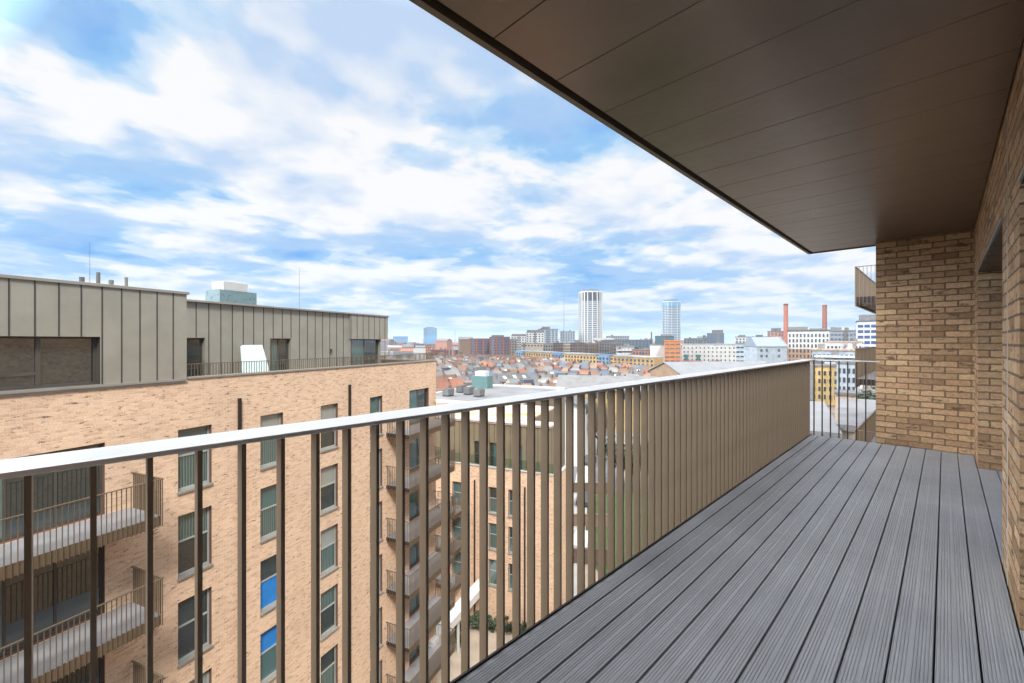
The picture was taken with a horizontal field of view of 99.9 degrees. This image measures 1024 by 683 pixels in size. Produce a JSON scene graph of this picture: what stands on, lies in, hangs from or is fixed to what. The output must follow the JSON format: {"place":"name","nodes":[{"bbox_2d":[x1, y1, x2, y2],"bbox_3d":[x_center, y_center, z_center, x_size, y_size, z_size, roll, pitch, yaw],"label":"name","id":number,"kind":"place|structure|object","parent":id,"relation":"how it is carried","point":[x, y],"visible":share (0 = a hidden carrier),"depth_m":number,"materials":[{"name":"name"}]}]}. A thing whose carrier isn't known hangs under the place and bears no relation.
{"place":"outdoors","nodes":[
{"label":"outdoors","id":0,"kind":"place"},
{"bbox_2d":[381,339,393,350],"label":"distant building","id":1,"kind":"structure","parent":0,"point":[385,343],"depth_m":1020.90,"materials":[{"name":"stone"}]},
{"bbox_2d":[413,347,433,358],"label":"distant building","id":2,"kind":"structure","parent":0,"point":[419,350],"depth_m":581.85,"materials":[{"name":"white stone"}]},
{"bbox_2d":[423,327,436,343],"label":"office tower","id":3,"kind":"structure","parent":0,"point":[429,335],"depth_m":1699.76,"materials":[{"name":"blue"}]},
{"bbox_2d":[0,0,875,342],"label":"sky","id":4,"kind":"structure","parent":0,"point":[373,157],"materials":[{"name":"blue"}]},
{"bbox_2d":[431,347,451,355],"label":"brick building","id":5,"kind":"structure","parent":0,"point":[446,351],"depth_m":560.58,"materials":[{"name":"red brick"}]},
{"bbox_2d":[435,338,451,348],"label":"distant building","id":6,"kind":"structure","parent":0,"point":[443,343],"depth_m":756.17,"materials":[{"name":"pink brick"}]},
{"bbox_2d":[436,377,450,388],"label":"terraced house","id":7,"kind":"structure","parent":0,"point":[443,383],"depth_m":151.73,"materials":[{"name":"brick"}]},
{"bbox_2d":[449,378,463,387],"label":"terraced house","id":8,"kind":"structure","parent":0,"point":[454,382],"depth_m":154.26,"materials":[{"name":"brick"}]},
{"bbox_2d":[458,337,472,354],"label":"distant building","id":9,"kind":"structure","parent":0,"point":[464,344],"depth_m":659.49,"materials":[{"name":"brick"}]},
{"bbox_2d":[510,339,516,355],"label":"apartment block","id":10,"kind":"structure","parent":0,"point":[513,345],"depth_m":520.00,"materials":[{"name":"grey brick"}]},
{"bbox_2d":[435,564,597,682],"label":"courtyard paving","id":11,"kind":"structure","parent":0,"point":[455,664],"depth_m":32.58,"materials":[{"name":"stone"}]},
{"bbox_2d":[428,579,478,682],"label":"covered walkway","id":12,"kind":"structure","parent":11,"relation":"on","point":[455,615],"depth_m":32.08,"materials":[{"name":"white paint"}]},
{"bbox_2d":[488,615,505,632],"bbox_3d":[-1.550,22.834,34.951,1.680,1.216,1.797,0,0,-42],"label":"shrub","id":13,"kind":"object","parent":11,"relation":"on","point":[492,622],"visible":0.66,"depth_m":34.46,"materials":[{"name":"green plant"}]},
{"bbox_2d":[436,384,565,630],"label":"apartment wing","id":14,"kind":"structure","parent":11,"relation":"on","point":[498,390],"depth_m":35.96,"materials":[{"name":"brick"}]},
{"bbox_2d":[442,388,453,396],"bbox_3d":[-8.125,6.450,54.839,0.900,0.980,1.400,0,0,24],"label":"condenser unit","id":15,"kind":"object","parent":14,"relation":"on","point":[447,392],"visible":1,"depth_m":54.30,"materials":[{"name":"metal"}]},
{"bbox_2d":[453,481,460,507],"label":"window","id":16,"kind":"structure","parent":14,"relation":"in","point":[456,485],"depth_m":37.21,"materials":[{"name":"teal"}]},
{"bbox_2d":[453,517,460,542],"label":"window","id":17,"kind":"structure","parent":14,"relation":"in","point":[456,522],"depth_m":37.21,"materials":[{"name":"teal"}]},
{"bbox_2d":[453,552,460,576],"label":"window","id":18,"kind":"structure","parent":14,"relation":"in","point":[457,559],"depth_m":37.17,"materials":[{"name":"teal"}]},
{"bbox_2d":[473,388,484,396],"bbox_3d":[-4.162,6.450,54.418,0.900,0.980,1.400,0,0,24],"label":"condenser unit","id":19,"kind":"object","parent":14,"relation":"on","point":[478,392],"visible":1,"depth_m":53.89,"materials":[{"name":"metal"}]},
{"bbox_2d":[472,371,492,388],"bbox_3d":[-4.471,5.700,64.701,2.600,2.500,1.800,0,0,24],"label":"rooftop plant","id":20,"kind":"object","parent":14,"relation":"on","point":[482,379],"visible":0.96,"depth_m":64.01,"materials":[{"name":"teal paint"}]},
{"bbox_2d":[488,487,495,514],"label":"window","id":21,"kind":"structure","parent":14,"relation":"in","point":[492,490],"depth_m":35.82,"materials":[{"name":"grey"}]},
{"bbox_2d":[488,523,495,550],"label":"window","id":22,"kind":"structure","parent":14,"relation":"in","point":[492,527],"depth_m":35.82,"materials":[{"name":"teal"}]},
{"bbox_2d":[488,559,495,587],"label":"window","id":23,"kind":"structure","parent":14,"relation":"in","point":[492,563],"depth_m":35.81,"materials":[{"name":"teal"}]},
{"bbox_2d":[490,442,495,465],"bbox_3d":[-1.593,9.995,37.451,0.700,2.450,0.060,0,0,24],"label":"terrace door","id":24,"kind":"structure","parent":14,"relation":"in","point":[492,445],"depth_m":37.42,"materials":[{"name":"glass"}]},
{"bbox_2d":[574,548,606,563],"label":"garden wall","id":25,"kind":"structure","parent":11,"relation":"on","point":[586,555],"depth_m":44.88,"materials":[{"name":"brown brick"}]},
{"bbox_2d":[574,514,606,526],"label":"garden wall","id":26,"kind":"structure","parent":11,"relation":"on","point":[586,520],"depth_m":53.88,"materials":[{"name":"brown brick"}]},
{"bbox_2d":[511,334,526,349],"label":"apartment block","id":27,"kind":"structure","parent":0,"point":[521,338],"depth_m":599.88,"materials":[{"name":"white stone"}]},
{"bbox_2d":[521,341,542,350],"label":"apartment block","id":28,"kind":"structure","parent":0,"point":[536,346],"depth_m":520.00,"materials":[{"name":"white concrete"}]},
{"bbox_2d":[526,329,543,342],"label":"apartment block","id":29,"kind":"structure","parent":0,"point":[533,336],"depth_m":609.96,"materials":[{"name":"stone"}]},
{"bbox_2d":[538,327,557,342],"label":"apartment block","id":30,"kind":"structure","parent":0,"point":[550,335],"depth_m":679.56,"materials":[{"name":"grey stone"}]},
{"bbox_2d":[560,330,574,342],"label":"apartment block","id":31,"kind":"structure","parent":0,"point":[569,336],"depth_m":900.00,"materials":[{"name":"grey stone"}]},
{"bbox_2d":[564,353,579,361],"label":"yellow terrace","id":32,"kind":"structure","parent":0,"point":[571,356],"depth_m":364.42,"materials":[{"name":"brick"}]},
{"bbox_2d":[574,464,587,595],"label":"pavement","id":33,"kind":"structure","parent":0,"point":[575,529],"depth_m":58.19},
{"bbox_2d":[574,530,587,547],"bbox_3d":[8.096,22.504,49.014,1.820,1.492,4.270,0,0,21],"label":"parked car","id":34,"kind":"object","parent":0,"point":[586,539],"visible":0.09,"depth_m":47.64,"materials":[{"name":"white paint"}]},
{"bbox_2d":[579,353,596,363],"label":"yellow terrace","id":35,"kind":"structure","parent":0,"point":[590,358],"depth_m":349.84,"materials":[{"name":"brick"}]},
{"bbox_2d":[578,290,602,342],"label":"residential tower","id":36,"kind":"structure","parent":0,"point":[590,315],"depth_m":903.00,"materials":[{"name":"white glass"}]},
{"bbox_2d":[585,341,596,352],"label":"apartment block","id":37,"kind":"structure","parent":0,"point":[590,346],"depth_m":443.89,"materials":[{"name":"brick"}]},
{"bbox_2d":[574,431,616,490],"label":"road","id":38,"kind":"structure","parent":0,"point":[575,470],"depth_m":76.95,"materials":[{"name":"asphalt"}]},
{"bbox_2d":[596,340,611,353],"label":"apartment block","id":39,"kind":"structure","parent":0,"point":[603,346],"depth_m":458.01,"materials":[{"name":"grey concrete"}]},
{"bbox_2d":[596,354,621,363],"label":"yellow terrace","id":40,"kind":"structure","parent":0,"point":[605,358],"depth_m":335.51,"materials":[{"name":"brick"}]},
{"bbox_2d":[586,489,640,573],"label":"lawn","id":41,"kind":"structure","parent":0,"point":[616,526],"depth_m":53.75,"materials":[{"name":"plant"}]},
{"bbox_2d":[613,355,642,364],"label":"yellow terrace","id":42,"kind":"structure","parent":0,"point":[627,359],"depth_m":320.57,"materials":[{"name":"brick"}]},
{"bbox_2d":[381,342,875,489],"bbox_3d":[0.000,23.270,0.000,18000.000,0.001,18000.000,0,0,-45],"label":"ground","id":43,"kind":"structure","parent":0,"point":[868,387],"depth_m":153.94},
{"bbox_2d":[0,272,455,682],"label":"apartment block","id":44,"kind":"structure","parent":43,"relation":"on","point":[86,365],"depth_m":15.66,"materials":[{"name":"brick"}]},
{"bbox_2d":[0,336,95,389],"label":"window","id":45,"kind":"structure","parent":44,"relation":"in","point":[26,362],"depth_m":12.05,"materials":[{"name":"grey glass"}]},
{"bbox_2d":[0,443,101,541],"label":"balcony door","id":46,"kind":"structure","parent":44,"relation":"in","point":[50,489],"depth_m":12.10,"materials":[{"name":"glass"}]},
{"bbox_2d":[0,547,101,656],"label":"balcony door","id":47,"kind":"structure","parent":44,"relation":"in","point":[61,589],"depth_m":12.10,"materials":[{"name":"glass"}]},
{"bbox_2d":[52,657,101,682],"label":"balcony door","id":48,"kind":"structure","parent":44,"relation":"in","point":[82,675],"depth_m":12.73,"materials":[{"name":"glass"}]},
{"bbox_2d":[187,338,201,375],"bbox_3d":[-13.434,1.055,17.381,0.060,2.410,1.700,0,0,24],"label":"terrace door","id":49,"kind":"structure","parent":44,"relation":"in","point":[194,345],"depth_m":17.89,"materials":[{"name":"glass"}]},
{"bbox_2d":[177,425,213,494],"bbox_3d":[-11.417,4.193,15.441,0.270,2.235,1.180,0,0,24],"label":"window","id":50,"kind":"structure","parent":44,"relation":"in","point":[186,461],"depth_m":15.40,"materials":[{"name":"grey"}]},
{"bbox_2d":[177,506,213,581],"bbox_3d":[-11.417,7.193,15.441,0.270,2.235,1.180,0,0,24],"label":"window","id":51,"kind":"structure","parent":44,"relation":"in","point":[186,523],"depth_m":15.39,"materials":[{"name":"grey"}]},
{"bbox_2d":[177,588,213,668],"bbox_3d":[-11.417,10.193,15.441,0.270,2.235,1.180,0,0,24],"label":"window","id":52,"kind":"structure","parent":44,"relation":"in","point":[186,608],"depth_m":15.37,"materials":[{"name":"grey"}]},
{"bbox_2d":[240,345,267,372],"bbox_3d":[-11.618,1.213,19.568,0.041,2.120,1.360,-7,-3,23],"label":"leaning panel","id":53,"kind":"object","parent":44,"relation":"on","point":[252,353],"visible":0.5,"depth_m":19.44,"materials":[{"name":"white glass"}]},
{"bbox_2d":[260,484,275,543],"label":"window","id":54,"kind":"structure","parent":44,"relation":"in","point":[267,494],"depth_m":18.17,"materials":[{"name":"grey"}]},
{"bbox_2d":[260,554,275,616],"bbox_3d":[-10.210,10.193,18.204,0.270,2.235,1.110,0,0,24],"label":"window","id":55,"kind":"structure","parent":44,"relation":"in","point":[267,566],"depth_m":18.17,"materials":[{"name":"blue"}]},
{"bbox_2d":[260,625,275,682],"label":"window","id":56,"kind":"structure","parent":44,"relation":"in","point":[268,638],"depth_m":18.17,"materials":[{"name":"grey"}]},
{"bbox_2d":[260,413,280,470],"bbox_3d":[-10.210,4.193,18.204,0.270,2.235,1.110,0,0,24],"label":"window","id":57,"kind":"structure","parent":44,"relation":"in","point":[267,448],"depth_m":18.22,"materials":[{"name":"grey"}]},
{"bbox_2d":[270,338,288,370],"bbox_3d":[-11.665,1.055,21.432,0.060,2.410,1.160,0,0,24],"label":"terrace door","id":58,"kind":"structure","parent":44,"relation":"in","point":[279,348],"depth_m":21.51,"materials":[{"name":"glass"}]},
{"bbox_2d":[321,645,335,682],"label":"window","id":59,"kind":"structure","parent":44,"relation":"in","point":[328,660],"depth_m":21.21,"materials":[{"name":"grey"}]},
{"bbox_2d":[320,403,338,452],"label":"window","id":60,"kind":"structure","parent":44,"relation":"in","point":[328,439],"depth_m":21.16,"materials":[{"name":"grey"}]},
{"bbox_2d":[320,464,338,515],"bbox_3d":[-8.980,7.193,21.024,0.270,2.235,1.120,0,0,24],"label":"window","id":61,"kind":"structure","parent":44,"relation":"in","point":[328,474],"depth_m":21.16,"materials":[{"name":"grey"}]},
{"bbox_2d":[320,524,338,578],"bbox_3d":[-8.980,10.193,21.024,0.270,2.235,1.120,0,0,24],"label":"window","id":62,"kind":"structure","parent":44,"relation":"in","point":[328,536],"depth_m":21.16,"materials":[{"name":"grey"}]},
{"bbox_2d":[320,585,338,641],"bbox_3d":[-8.980,13.193,21.024,0.270,2.235,1.120,0,0,24],"label":"window","id":63,"kind":"structure","parent":44,"relation":"in","point":[328,598],"depth_m":21.16,"materials":[{"name":"grey"}]},
{"bbox_2d":[351,339,377,364],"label":"window","id":64,"kind":"structure","parent":44,"relation":"in","point":[359,347],"depth_m":26.95,"materials":[{"name":"grey glass"}]},
{"bbox_2d":[370,396,382,435],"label":"window","id":65,"kind":"structure","parent":44,"relation":"in","point":[374,401],"depth_m":24.23,"materials":[{"name":"grey"}]},
{"bbox_2d":[409,437,419,470],"bbox_3d":[-6.136,7.155,27.789,0.060,2.160,2.080,0,0,24],"label":"balcony door","id":66,"kind":"structure","parent":44,"relation":"in","point":[414,445],"depth_m":27.53,"materials":[{"name":"grey glass"}]},
{"bbox_2d":[409,489,419,519],"bbox_3d":[-6.136,10.155,27.789,0.060,2.160,2.080,0,0,24],"label":"balcony door","id":67,"kind":"structure","parent":44,"relation":"in","point":[414,498],"depth_m":27.53,"materials":[{"name":"grey glass"}]},
{"bbox_2d":[409,540,419,567],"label":"window","id":68,"kind":"structure","parent":44,"relation":"in","point":[414,551],"depth_m":27.53,"materials":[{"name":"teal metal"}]},
{"bbox_2d":[409,592,419,615],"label":"window","id":69,"kind":"structure","parent":44,"relation":"in","point":[414,603],"depth_m":27.53,"materials":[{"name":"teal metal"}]},
{"bbox_2d":[409,388,426,423],"bbox_3d":[-6.136,4.155,27.789,0.060,2.160,2.080,0,0,24],"label":"balcony door","id":70,"kind":"structure","parent":44,"relation":"in","point":[417,398],"depth_m":27.88,"materials":[{"name":"glass"}]},
{"bbox_2d":[470,338,488,355],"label":"apartment block","id":71,"kind":"structure","parent":43,"relation":"on","point":[479,346],"depth_m":519.73,"materials":[{"name":"red brick"}]},
{"bbox_2d":[433,354,527,358],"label":"distant terraces","id":72,"kind":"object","parent":43,"relation":"on","point":[475,356],"visible":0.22,"depth_m":420.00,"materials":[{"name":"orange tile"}]},
{"bbox_2d":[489,335,509,355],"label":"apartment block","id":73,"kind":"structure","parent":43,"relation":"on","point":[499,344],"depth_m":499.86,"materials":[{"name":"red brick"}]},
{"bbox_2d":[565,395,587,465],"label":"building","id":74,"kind":"structure","parent":43,"relation":"on","point":[575,429],"depth_m":80.75,"materials":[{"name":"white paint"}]},
{"bbox_2d":[570,340,584,352],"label":"apartment block","id":75,"kind":"structure","parent":43,"relation":"on","point":[577,346],"depth_m":429.62,"materials":[{"name":"brown brick"}]},
{"bbox_2d":[587,403,616,454],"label":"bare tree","id":76,"kind":"object","parent":43,"relation":"on","point":[597,423],"visible":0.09,"depth_m":87.08,"materials":[{"name":"brown plant"}]},
{"bbox_2d":[555,375,657,432],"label":"gabled hall","id":77,"kind":"structure","parent":43,"relation":"on","point":[570,381],"depth_m":116.25,"materials":[{"name":"metal"}]},
{"bbox_2d":[616,344,633,354],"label":"apartment block","id":78,"kind":"structure","parent":43,"relation":"on","point":[625,349],"depth_m":359.76,"materials":[{"name":"white glass"}]},
{"bbox_2d":[632,347,649,355],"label":"apartment block","id":79,"kind":"structure","parent":43,"relation":"on","point":[640,351],"depth_m":350.05,"materials":[{"name":"red brick"}]},
{"bbox_2d":[649,344,663,361],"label":"industrial block","id":80,"kind":"structure","parent":43,"relation":"on","point":[656,349],"depth_m":344.94,"materials":[{"name":"white paint"}]},
{"bbox_2d":[648,361,768,376],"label":"gabled hall","id":81,"kind":"structure","parent":43,"relation":"on","point":[663,369],"depth_m":134.45,"materials":[{"name":"brick"}]},
{"bbox_2d":[743,337,787,363],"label":"gabled block","id":82,"kind":"structure","parent":43,"relation":"on","point":[769,350],"depth_m":245.22,"materials":[{"name":"white glass"}]},
{"bbox_2d":[783,304,787,355],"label":"brick chimney","id":83,"kind":"object","parent":43,"relation":"on","point":[785,324],"visible":0.83,"depth_m":697.36,"materials":[{"name":"red brick"}]},
{"bbox_2d":[767,328,824,338],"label":"power station","id":84,"kind":"object","parent":43,"relation":"on","point":[775,332],"visible":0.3,"depth_m":709.71,"materials":[{"name":"brick"}]},
{"bbox_2d":[822,305,826,329],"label":"brick chimney","id":85,"kind":"object","parent":43,"relation":"on","point":[824,316],"visible":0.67,"depth_m":697.45,"materials":[{"name":"red brick"}]},
{"bbox_2d":[835,361,855,390],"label":"apartment block","id":86,"kind":"structure","parent":43,"relation":"on","point":[843,375],"depth_m":150.00,"materials":[{"name":"white glass"}]},
{"bbox_2d":[837,398,875,439],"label":"flat roofed building","id":87,"kind":"structure","parent":43,"relation":"on","point":[870,406],"depth_m":53.32,"materials":[{"name":"concrete"}]},
{"bbox_2d":[876,230,973,455],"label":"brick wall","id":88,"kind":"structure","parent":43,"relation":"on","point":[925,341],"depth_m":5.47,"materials":[{"name":"brick"}]},
{"bbox_2d":[854,347,875,387],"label":"projecting balcony","id":89,"kind":"structure","parent":88,"relation":"attached to","point":[866,354],"depth_m":16.83,"materials":[{"name":"brown metal"}]},
{"bbox_2d":[855,265,875,313],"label":"projecting balcony","id":90,"kind":"structure","parent":88,"relation":"attached to","point":[865,291],"depth_m":16.81,"materials":[{"name":"brown metal"}]},
{"bbox_2d":[855,409,875,442],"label":"projecting balcony","id":91,"kind":"structure","parent":88,"relation":"attached to","point":[871,427],"depth_m":18.38,"materials":[{"name":"brown metal"}]},
{"bbox_2d":[974,37,1023,651],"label":"brick facade","id":92,"kind":"structure","parent":43,"relation":"on","point":[999,335],"depth_m":2.52,"materials":[{"name":"brown brick"}]},
{"bbox_2d":[409,0,1023,253],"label":"balcony soffit","id":93,"kind":"structure","parent":92,"relation":"attached to","point":[813,126],"depth_m":2.30,"materials":[{"name":"metal"}]},
{"bbox_3d":[1.163,1.643,1.951,10.800,0.295,1.630,0,0,-45],"label":"balcony slab","id":94,"kind":"object","parent":92,"relation":"attached to","visible":0},
{"bbox_2d":[0,359,879,682],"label":"balcony railing","id":95,"kind":"object","parent":94,"relation":"attached to","point":[710,437],"visible":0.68,"depth_m":2.02,"materials":[{"name":"brown metal"}]},
{"bbox_2d":[790,452,1023,682],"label":"deck underlay","id":96,"kind":"object","parent":94,"relation":"on","point":[933,678],"depth_m":2.39,"materials":[{"name":"black"}]},
{"bbox_2d":[456,435,1023,682],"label":"deck","id":97,"kind":"structure","parent":96,"relation":"on","point":[734,585],"depth_m":2.35,"materials":[{"name":"wood"}]},
{"bbox_2d":[606,339,651,348],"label":"apartment block","id":98,"kind":"structure","parent":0,"point":[644,344],"depth_m":617.00,"materials":[{"name":"grey stone"}]},
{"bbox_2d":[632,356,663,366],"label":"yellow terrace","id":99,"kind":"structure","parent":0,"point":[653,361],"depth_m":304.98,"materials":[{"name":"brick"}]},
{"bbox_2d":[655,334,673,343],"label":"office block","id":100,"kind":"structure","parent":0,"point":[660,339],"depth_m":601.50,"materials":[{"name":"teal glass"}]},
{"bbox_2d":[662,300,680,339],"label":"residential tower","id":101,"kind":"structure","parent":0,"point":[671,317],"depth_m":1052.56,"materials":[{"name":"blue glass"}]},
{"bbox_2d":[664,340,680,361],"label":"apartment block","id":102,"kind":"structure","parent":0,"point":[672,350],"depth_m":330.00,"materials":[{"name":"brick"}]},
{"bbox_2d":[684,337,705,343],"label":"apartment block","id":103,"kind":"structure","parent":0,"point":[689,340],"depth_m":600.64,"materials":[{"name":"stone"}]},
{"bbox_2d":[682,341,735,361],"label":"apartment block","id":104,"kind":"structure","parent":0,"point":[720,351],"depth_m":342.77,"materials":[{"name":"stone"}]},
{"bbox_2d":[707,330,723,343],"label":"apartment block","id":105,"kind":"structure","parent":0,"point":[714,336],"depth_m":620.65,"materials":[{"name":"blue stone"}]},
{"bbox_2d":[735,343,743,360],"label":"apartment block","id":106,"kind":"structure","parent":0,"point":[739,351],"depth_m":301.03,"materials":[{"name":"stone"}]},
{"bbox_2d":[735,335,770,342],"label":"apartment block","id":107,"kind":"structure","parent":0,"point":[741,339],"depth_m":525.36,"materials":[{"name":"stone"}]},
{"bbox_2d":[787,327,829,362],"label":"apartment block","id":108,"kind":"structure","parent":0,"point":[802,341],"depth_m":241.17,"materials":[{"name":"stone"}]},
{"bbox_2d":[810,355,836,405],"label":"apartment block","id":109,"kind":"structure","parent":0,"point":[826,383],"depth_m":157.75,"materials":[{"name":"yellow brick"}]},
{"bbox_2d":[810,401,842,438],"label":"flat roofed building","id":110,"kind":"structure","parent":0,"point":[826,424],"depth_m":48.43,"materials":[{"name":"concrete"}]},
{"bbox_2d":[811,343,858,392],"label":"apartment block","id":111,"kind":"structure","parent":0,"point":[845,351],"depth_m":190.50,"materials":[{"name":"white glass"}]},
{"bbox_2d":[829,325,855,340],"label":"apartment block","id":112,"kind":"structure","parent":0,"point":[839,334],"depth_m":300.95,"materials":[{"name":"grey stone"}]},
{"bbox_2d":[825,339,862,388],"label":"apartment block","id":113,"kind":"structure","parent":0,"point":[855,343],"depth_m":215.23,"materials":[{"name":"white paint"}]},
{"bbox_2d":[834,389,857,422],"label":"flat roofed building","id":114,"kind":"structure","parent":0,"point":[851,393],"depth_m":112.96,"materials":[{"name":"stone"}]},
{"bbox_2d":[855,315,875,347],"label":"office block","id":115,"kind":"structure","parent":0,"point":[866,329],"depth_m":251.35,"materials":[{"name":"white paint"}]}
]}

